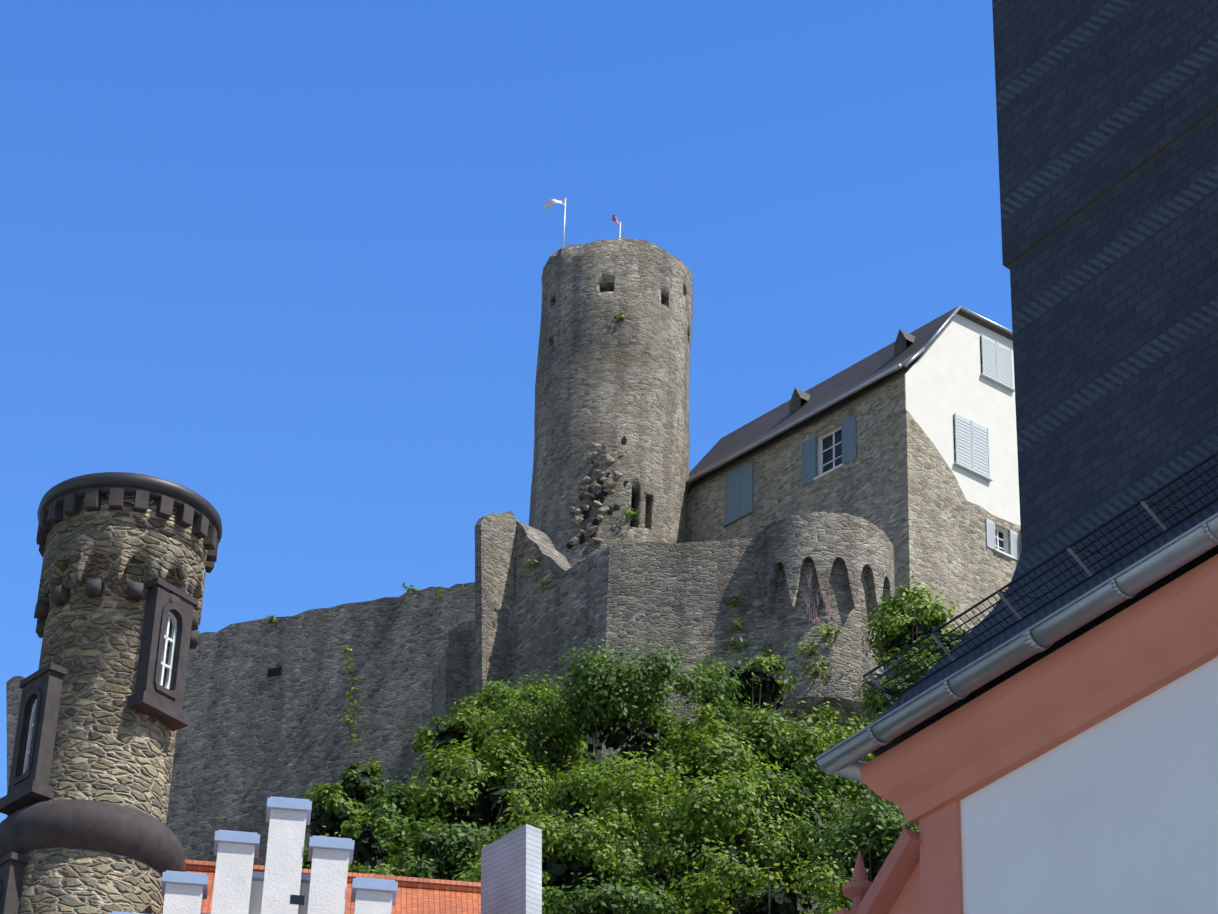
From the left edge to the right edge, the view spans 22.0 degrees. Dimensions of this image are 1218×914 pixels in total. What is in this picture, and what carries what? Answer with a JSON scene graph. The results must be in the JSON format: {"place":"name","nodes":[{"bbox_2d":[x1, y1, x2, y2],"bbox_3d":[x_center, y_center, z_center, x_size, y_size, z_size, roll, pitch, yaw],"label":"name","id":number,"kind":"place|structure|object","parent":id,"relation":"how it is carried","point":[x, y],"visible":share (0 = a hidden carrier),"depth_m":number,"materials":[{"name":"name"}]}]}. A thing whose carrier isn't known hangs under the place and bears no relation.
{"place":"outdoors","nodes":[
{"label":"outdoors","id":0,"kind":"place"},
{"bbox_2d":[0,0,1011,822],"label":"sky","id":1,"kind":"structure","parent":0,"point":[279,263],"materials":[{"name":"blue"}]},
{"bbox_2d":[567,436,627,548],"bbox_3d":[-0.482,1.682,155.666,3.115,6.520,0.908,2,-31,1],"label":"keep scar wall","id":2,"kind":"structure","parent":0,"point":[608,482],"depth_m":155.41,"materials":[{"name":"grey stone"}]},
{"bbox_2d":[685,374,912,860],"bbox_3d":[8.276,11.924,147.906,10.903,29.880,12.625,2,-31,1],"label":"stone wall","id":3,"kind":"structure","parent":0,"point":[869,483],"depth_m":151.20,"materials":[{"name":"grey stone"}]},
{"bbox_2d":[722,458,754,527],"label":"house window","id":4,"kind":"structure","parent":3,"relation":"attached to","point":[739,486],"depth_m":156.79,"materials":[{"name":"grey wood"}]},
{"bbox_2d":[802,414,856,485],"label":"house window","id":5,"kind":"structure","parent":3,"relation":"attached to","point":[839,448],"depth_m":152.70,"materials":[{"name":"grey wood"}]},
{"bbox_2d":[688,314,1019,553],"bbox_3d":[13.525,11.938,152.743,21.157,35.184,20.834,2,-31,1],"label":"gable wall","id":6,"kind":"structure","parent":0,"point":[945,381],"depth_m":152.43,"materials":[{"name":"white paint"}]},
{"bbox_2d":[689,307,1012,478],"bbox_3d":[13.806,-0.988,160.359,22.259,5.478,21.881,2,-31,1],"label":"house roof","id":7,"kind":"structure","parent":6,"relation":"on","point":[903,348],"depth_m":157.55,"materials":[{"name":"grey tile"}]},
{"bbox_2d":[686,306,1012,484],"bbox_3d":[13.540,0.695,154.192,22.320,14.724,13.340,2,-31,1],"label":"roof trim","id":8,"kind":"structure","parent":7,"relation":"attached to","point":[819,409],"depth_m":153.94,"materials":[{"name":"grey metal"}]},
{"bbox_2d":[953,413,992,481],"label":"house window","id":9,"kind":"structure","parent":6,"relation":"attached to","point":[971,446],"depth_m":151.03,"materials":[{"name":"white wood"}]},
{"bbox_2d":[980,334,1014,391],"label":"house window","id":10,"kind":"structure","parent":6,"relation":"attached to","point":[996,362],"depth_m":154.97,"materials":[{"name":"white wood"}]},
{"bbox_2d":[889,861,920,913],"bbox_3d":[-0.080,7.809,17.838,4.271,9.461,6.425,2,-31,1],"label":"annex wall","id":11,"kind":"structure","parent":0,"point":[908,900],"depth_m":17.50,"materials":[{"name":"red paint"}]},
{"bbox_2d":[834,828,920,913],"bbox_3d":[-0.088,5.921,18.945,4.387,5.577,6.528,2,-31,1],"label":"gable trim","id":12,"kind":"structure","parent":11,"relation":"on","point":[880,894],"depth_m":17.56,"materials":[{"name":"red paint"}]},
{"bbox_2d":[905,410,1021,612],"bbox_3d":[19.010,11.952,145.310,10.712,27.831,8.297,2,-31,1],"label":"quoins","id":13,"kind":"object","parent":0,"point":[1020,550],"visible":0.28,"depth_m":146.81,"materials":[{"name":"grey stone"}]},
{"bbox_2d":[907,411,1020,640],"bbox_3d":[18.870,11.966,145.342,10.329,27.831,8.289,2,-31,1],"label":"stone wall","id":14,"kind":"structure","parent":0,"point":[958,562],"depth_m":147.53,"materials":[{"name":"beige stone"}]},
{"bbox_2d":[985,518,1019,560],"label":"house window","id":15,"kind":"structure","parent":14,"relation":"attached to","point":[995,539],"depth_m":149.88,"materials":[{"name":"white wood"}]},
{"bbox_2d":[960,657,1217,913],"bbox_3d":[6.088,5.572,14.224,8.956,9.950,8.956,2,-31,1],"label":"church wall","id":16,"kind":"structure","parent":0,"point":[1116,813],"depth_m":16.10,"materials":[{"name":"white paint"}]},
{"bbox_2d":[859,554,1217,913],"bbox_3d":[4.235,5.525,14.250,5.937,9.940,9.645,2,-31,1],"label":"cornice","id":17,"kind":"structure","parent":16,"relation":"attached to","point":[928,778],"depth_m":16.70,"materials":[{"name":"red paint"}]},
{"bbox_2d":[815,512,1217,783],"bbox_3d":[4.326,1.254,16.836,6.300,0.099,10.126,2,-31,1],"label":"rain gutter","id":18,"kind":"object","parent":17,"relation":"attached to","point":[843,758],"visible":0.54,"depth_m":16.53,"materials":[{"name":"grey metal"}]},
{"bbox_2d":[871,0,1217,755],"bbox_3d":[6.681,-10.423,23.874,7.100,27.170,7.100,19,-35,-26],"label":"slate roof","id":19,"kind":"structure","parent":16,"relation":"on","point":[1107,122],"depth_m":18.28,"materials":[{"name":"stone"}]},
{"bbox_2d":[863,452,1217,703],"bbox_3d":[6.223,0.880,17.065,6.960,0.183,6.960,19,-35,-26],"label":"snow guard","id":20,"kind":"object","parent":19,"relation":"on","point":[877,685],"visible":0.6,"depth_m":16.93,"materials":[{"name":"grey metal"}]},
{"bbox_3d":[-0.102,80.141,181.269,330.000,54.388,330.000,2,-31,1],"label":"hill terrain","id":21,"kind":"structure","parent":0,"visible":0},
{"bbox_2d":[0,472,221,913],"bbox_3d":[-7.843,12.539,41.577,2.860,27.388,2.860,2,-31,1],"label":"turret","id":22,"kind":"object","parent":21,"relation":"on","point":[95,834],"visible":0.94,"depth_m":45.98,"materials":[{"name":"stone"}]},
{"bbox_2d":[0,852,28,913],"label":"turret window","id":23,"kind":"structure","parent":22,"relation":"attached to","point":[12,866],"depth_m":44.24,"materials":[{"name":"brown stone"}]},
{"bbox_2d":[0,662,66,815],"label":"turret window","id":24,"kind":"structure","parent":22,"relation":"attached to","point":[31,765],"depth_m":45.64,"materials":[{"name":"brown stone"}]},
{"bbox_2d":[126,577,198,730],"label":"turret window","id":25,"kind":"structure","parent":22,"relation":"attached to","point":[162,663],"depth_m":46.45,"materials":[{"name":"brown stone"}]},
{"bbox_2d":[6,582,474,873],"bbox_3d":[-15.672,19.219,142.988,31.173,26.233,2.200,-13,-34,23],"label":"curtain wall","id":26,"kind":"structure","parent":21,"relation":"on","point":[251,738],"depth_m":145.31,"materials":[{"name":"stone"}]},
{"bbox_2d":[267,666,281,677],"bbox_3d":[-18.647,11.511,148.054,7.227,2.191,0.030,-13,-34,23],"label":"wall holes","id":27,"kind":"object","parent":26,"relation":"attached to","point":[276,671],"depth_m":147.23,"materials":[{"name":"black"}]},
{"bbox_2d":[302,826,356,871],"bbox_3d":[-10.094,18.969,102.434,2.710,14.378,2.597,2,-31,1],"label":"bush","id":28,"kind":"object","parent":21,"relation":"on","point":[306,864],"visible":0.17,"depth_m":105.01,"materials":[{"name":"green plant"}]},
{"bbox_2d":[300,779,368,837],"bbox_3d":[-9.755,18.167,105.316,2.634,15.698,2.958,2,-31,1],"label":"bush","id":29,"kind":"object","parent":21,"relation":"on","point":[330,810],"visible":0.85,"depth_m":108.23,"materials":[{"name":"green plant"}]},
{"bbox_2d":[334,763,388,871],"bbox_3d":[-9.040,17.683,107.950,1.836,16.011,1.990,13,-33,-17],"label":"bush","id":30,"kind":"object","parent":21,"relation":"on","point":[355,783],"visible":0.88,"depth_m":111.14,"materials":[{"name":"green plant"}]},
{"bbox_2d":[335,808,404,872],"bbox_3d":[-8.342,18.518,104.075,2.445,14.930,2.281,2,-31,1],"label":"bush","id":31,"kind":"object","parent":21,"relation":"on","point":[359,831],"visible":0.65,"depth_m":106.78,"materials":[{"name":"green plant"}]},
{"bbox_2d":[348,863,408,875],"bbox_3d":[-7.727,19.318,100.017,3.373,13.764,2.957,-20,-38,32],"label":"bush","id":32,"kind":"object","parent":21,"relation":"on","point":[354,869],"visible":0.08,"depth_m":102.50,"materials":[{"name":"green plant"}]},
{"bbox_2d":[356,777,435,866],"bbox_3d":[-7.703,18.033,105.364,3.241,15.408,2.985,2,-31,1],"label":"bush","id":33,"kind":"object","parent":21,"relation":"on","point":[384,807],"visible":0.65,"depth_m":108.21,"materials":[{"name":"green plant"}]},
{"bbox_2d":[372,835,459,879],"bbox_3d":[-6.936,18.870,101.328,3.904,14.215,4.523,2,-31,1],"label":"bush","id":34,"kind":"object","parent":21,"relation":"on","point":[387,846],"visible":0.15,"depth_m":103.82,"materials":[{"name":"green plant"}]},
{"bbox_2d":[380,775,465,857],"bbox_3d":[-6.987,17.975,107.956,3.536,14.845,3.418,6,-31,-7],"label":"bush","id":35,"kind":"object","parent":21,"relation":"on","point":[429,799],"visible":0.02,"depth_m":110.44,"materials":[{"name":"green plant"}]},
{"bbox_2d":[361,811,497,880],"bbox_3d":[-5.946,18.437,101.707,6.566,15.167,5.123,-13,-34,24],"label":"bush","id":36,"kind":"object","parent":21,"relation":"on","point":[449,847],"visible":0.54,"depth_m":103.30,"materials":[{"name":"green plant"}]},
{"bbox_2d":[431,627,471,836],"bbox_3d":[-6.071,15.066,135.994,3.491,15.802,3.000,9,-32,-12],"label":"buttress wall","id":37,"kind":"structure","parent":21,"relation":"on","point":[450,681],"depth_m":137.62,"materials":[{"name":"stone"}]},
{"bbox_2d":[410,705,492,828],"bbox_3d":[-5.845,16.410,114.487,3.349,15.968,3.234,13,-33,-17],"label":"bush","id":38,"kind":"object","parent":21,"relation":"on","point":[454,729],"visible":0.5,"depth_m":117.55,"materials":[{"name":"green plant"}]},
{"bbox_2d":[378,715,563,843],"bbox_3d":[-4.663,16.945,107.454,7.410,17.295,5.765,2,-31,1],"label":"tree","id":39,"kind":"object","parent":21,"relation":"on","point":[475,795],"visible":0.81,"depth_m":109.53,"materials":[{"name":"green plant"}]},
{"bbox_2d":[442,675,529,826],"bbox_3d":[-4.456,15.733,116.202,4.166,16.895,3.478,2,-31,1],"label":"bush","id":40,"kind":"object","parent":21,"relation":"on","point":[478,702],"visible":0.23,"depth_m":119.29,"materials":[{"name":"green plant"}]},
{"bbox_2d":[475,511,515,837],"bbox_3d":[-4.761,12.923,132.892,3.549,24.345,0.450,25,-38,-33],"label":"wall buttress","id":41,"kind":"structure","parent":21,"relation":"on","point":[495,564],"depth_m":136.30,"materials":[{"name":"stone"}]},
{"bbox_2d":[445,847,560,913],"bbox_3d":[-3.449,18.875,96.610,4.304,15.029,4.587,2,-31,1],"label":"bush","id":42,"kind":"object","parent":21,"relation":"on","point":[475,870],"visible":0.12,"depth_m":98.94,"materials":[{"name":"green plant"}]},
{"bbox_2d":[461,670,608,824],"bbox_3d":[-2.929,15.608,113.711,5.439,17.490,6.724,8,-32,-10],"label":"tree","id":43,"kind":"object","parent":21,"relation":"on","point":[502,719],"visible":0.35,"depth_m":116.10,"materials":[{"name":"green plant"}]},
{"bbox_2d":[516,520,576,912],"bbox_3d":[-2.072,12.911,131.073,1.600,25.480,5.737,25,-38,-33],"label":"stone wall","id":44,"kind":"structure","parent":21,"relation":"on","point":[545,621],"depth_m":134.72,"materials":[{"name":"stone"}]},
{"bbox_2d":[465,793,664,913],"bbox_3d":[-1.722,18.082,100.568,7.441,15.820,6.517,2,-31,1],"label":"bush","id":45,"kind":"object","parent":21,"relation":"on","point":[561,862],"visible":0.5,"depth_m":102.16,"materials":[{"name":"green plant"}]},
{"bbox_2d":[540,748,671,858],"bbox_3d":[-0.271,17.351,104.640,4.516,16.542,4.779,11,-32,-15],"label":"tree","id":46,"kind":"object","parent":21,"relation":"on","point":[570,786],"visible":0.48,"depth_m":107.50,"materials":[{"name":"green plant"}]},
{"bbox_2d":[528,237,692,565],"bbox_3d":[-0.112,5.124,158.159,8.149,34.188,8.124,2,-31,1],"label":"keep","id":47,"kind":"structure","parent":21,"relation":"on","point":[606,378],"depth_m":159.53,"materials":[{"name":"stone"}]},
{"bbox_2d":[544,198,620,253],"bbox_3d":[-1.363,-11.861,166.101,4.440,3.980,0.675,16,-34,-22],"label":"flags","id":48,"kind":"object","parent":47,"relation":"on","point":[549,203],"visible":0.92,"depth_m":166.08,"materials":[{"name":"white"}]},
{"bbox_2d":[467,633,761,886],"bbox_3d":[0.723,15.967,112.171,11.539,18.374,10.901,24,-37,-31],"label":"tree","id":49,"kind":"object","parent":21,"relation":"on","point":[600,691],"visible":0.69,"depth_m":113.19,"materials":[{"name":"green plant"}]},
{"bbox_2d":[542,868,693,913],"bbox_3d":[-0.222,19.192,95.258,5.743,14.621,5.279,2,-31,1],"label":"tree","id":50,"kind":"object","parent":21,"relation":"on","point":[640,899],"visible":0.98,"depth_m":96.92,"materials":[{"name":"green plant"}]},
{"bbox_2d":[448,537,855,913],"bbox_3d":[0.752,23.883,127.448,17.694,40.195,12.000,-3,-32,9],"label":"bastion wall","id":51,"kind":"structure","parent":21,"relation":"on","point":[656,593],"depth_m":130.94,"materials":[{"name":"stone"}]},
{"bbox_2d":[262,310,889,795],"bbox_3d":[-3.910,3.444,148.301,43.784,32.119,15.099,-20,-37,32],"label":"wall plants","id":52,"kind":"object","parent":51,"relation":"on","point":[544,590],"depth_m":130.17,"materials":[{"name":"green plant"}]},
{"bbox_2d":[753,511,894,823],"bbox_3d":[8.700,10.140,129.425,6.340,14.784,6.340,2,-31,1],"label":"bastion","id":53,"kind":"object","parent":51,"relation":"attached to","point":[847,559],"visible":0.6,"depth_m":129.11,"materials":[{"name":"stone"}]},
{"bbox_2d":[803,569,830,622],"bbox_3d":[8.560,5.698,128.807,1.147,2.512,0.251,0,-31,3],"label":"wall flowers","id":54,"kind":"object","parent":53,"relation":"attached to","point":[806,601],"visible":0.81,"depth_m":128.64,"materials":[{"name":"plant"}]},
{"bbox_2d":[557,742,857,913],"bbox_3d":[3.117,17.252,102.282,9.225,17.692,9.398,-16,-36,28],"label":"tree","id":55,"kind":"object","parent":21,"relation":"on","point":[698,825],"visible":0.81,"depth_m":103.33,"materials":[{"name":"green plant"}]},
{"bbox_2d":[634,703,784,912],"bbox_3d":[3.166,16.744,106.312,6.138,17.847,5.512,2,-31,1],"label":"tree","id":56,"kind":"object","parent":21,"relation":"on","point":[699,751],"visible":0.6,"depth_m":109.15,"materials":[{"name":"green plant"}]},
{"bbox_2d":[689,646,797,896],"bbox_3d":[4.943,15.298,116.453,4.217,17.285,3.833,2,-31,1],"label":"tree","id":57,"kind":"object","parent":21,"relation":"on","point":[770,690],"visible":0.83,"depth_m":119.72,"materials":[{"name":"green plant"}]},
{"bbox_2d":[652,845,853,913],"bbox_3d":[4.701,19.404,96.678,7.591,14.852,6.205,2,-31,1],"label":"tree","id":58,"kind":"object","parent":21,"relation":"on","point":[773,898],"visible":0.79,"depth_m":98.76,"materials":[{"name":"green plant"}]},
{"bbox_2d":[739,752,857,890],"bbox_3d":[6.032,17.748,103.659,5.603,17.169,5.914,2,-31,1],"label":"tree","id":59,"kind":"object","parent":21,"relation":"on","point":[810,784],"visible":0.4,"depth_m":106.06,"materials":[{"name":"green plant"}]},
{"bbox_2d":[713,693,896,898],"bbox_3d":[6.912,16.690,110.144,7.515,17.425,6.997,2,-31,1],"label":"tree","id":60,"kind":"object","parent":21,"relation":"on","point":[783,741],"visible":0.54,"depth_m":111.73,"materials":[{"name":"green plant"}]},
{"bbox_2d":[814,903,847,913],"bbox_3d":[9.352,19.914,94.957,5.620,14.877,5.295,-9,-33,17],"label":"bush","id":61,"kind":"object","parent":21,"relation":"on","point":[830,911],"visible":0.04,"depth_m":97.59,"materials":[{"name":"green plant"}]},
{"bbox_2d":[764,790,918,909],"bbox_3d":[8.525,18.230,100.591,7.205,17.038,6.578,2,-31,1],"label":"tree","id":62,"kind":"object","parent":21,"relation":"on","point":[873,834],"visible":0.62,"depth_m":102.14,"materials":[{"name":"green plant"}]},
{"bbox_2d":[854,702,900,813],"bbox_3d":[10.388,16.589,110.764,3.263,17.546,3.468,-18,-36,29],"label":"bush","id":63,"kind":"object","parent":21,"relation":"on","point":[870,720],"visible":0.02,"depth_m":114.39,"materials":[{"name":"green plant"}]},
{"bbox_2d":[847,639,959,721],"bbox_3d":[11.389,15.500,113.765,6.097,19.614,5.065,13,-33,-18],"label":"bush","id":64,"kind":"object","parent":21,"relation":"on","point":[875,699],"visible":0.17,"depth_m":117.20,"materials":[{"name":"green plant"}]},
{"bbox_2d":[852,575,958,679],"bbox_3d":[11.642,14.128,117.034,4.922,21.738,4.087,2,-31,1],"label":"tree","id":65,"kind":"object","parent":21,"relation":"on","point":[896,625],"visible":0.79,"depth_m":121.28,"materials":[{"name":"green plant"}]},
{"bbox_2d":[913,626,969,662],"bbox_3d":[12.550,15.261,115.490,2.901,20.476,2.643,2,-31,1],"label":"bush","id":66,"kind":"object","parent":21,"relation":"on","point":[921,645],"visible":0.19,"depth_m":119.70,"materials":[{"name":"green plant"}]},
{"bbox_3d":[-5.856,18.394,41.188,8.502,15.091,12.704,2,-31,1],"label":"villa body","id":67,"kind":"object","parent":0,"visible":0},
{"bbox_2d":[109,796,397,913],"bbox_3d":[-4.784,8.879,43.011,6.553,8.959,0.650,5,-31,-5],"label":"stepped gable","id":68,"kind":"structure","parent":67,"relation":"on","point":[281,884],"depth_m":44.51,"materials":[{"name":"white paint"}]},
{"bbox_2d":[185,859,480,913],"bbox_3d":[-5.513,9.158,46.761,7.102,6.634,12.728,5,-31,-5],"label":"tile roof","id":69,"kind":"structure","parent":67,"relation":"on","point":[424,896],"depth_m":48.25,"materials":[{"name":"orange tile"}]},
{"bbox_2d":[481,824,541,913],"bbox_3d":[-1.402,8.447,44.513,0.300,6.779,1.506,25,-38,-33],"label":"chimney","id":70,"kind":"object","parent":69,"relation":"attached to","point":[511,872],"depth_m":45.87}
]}

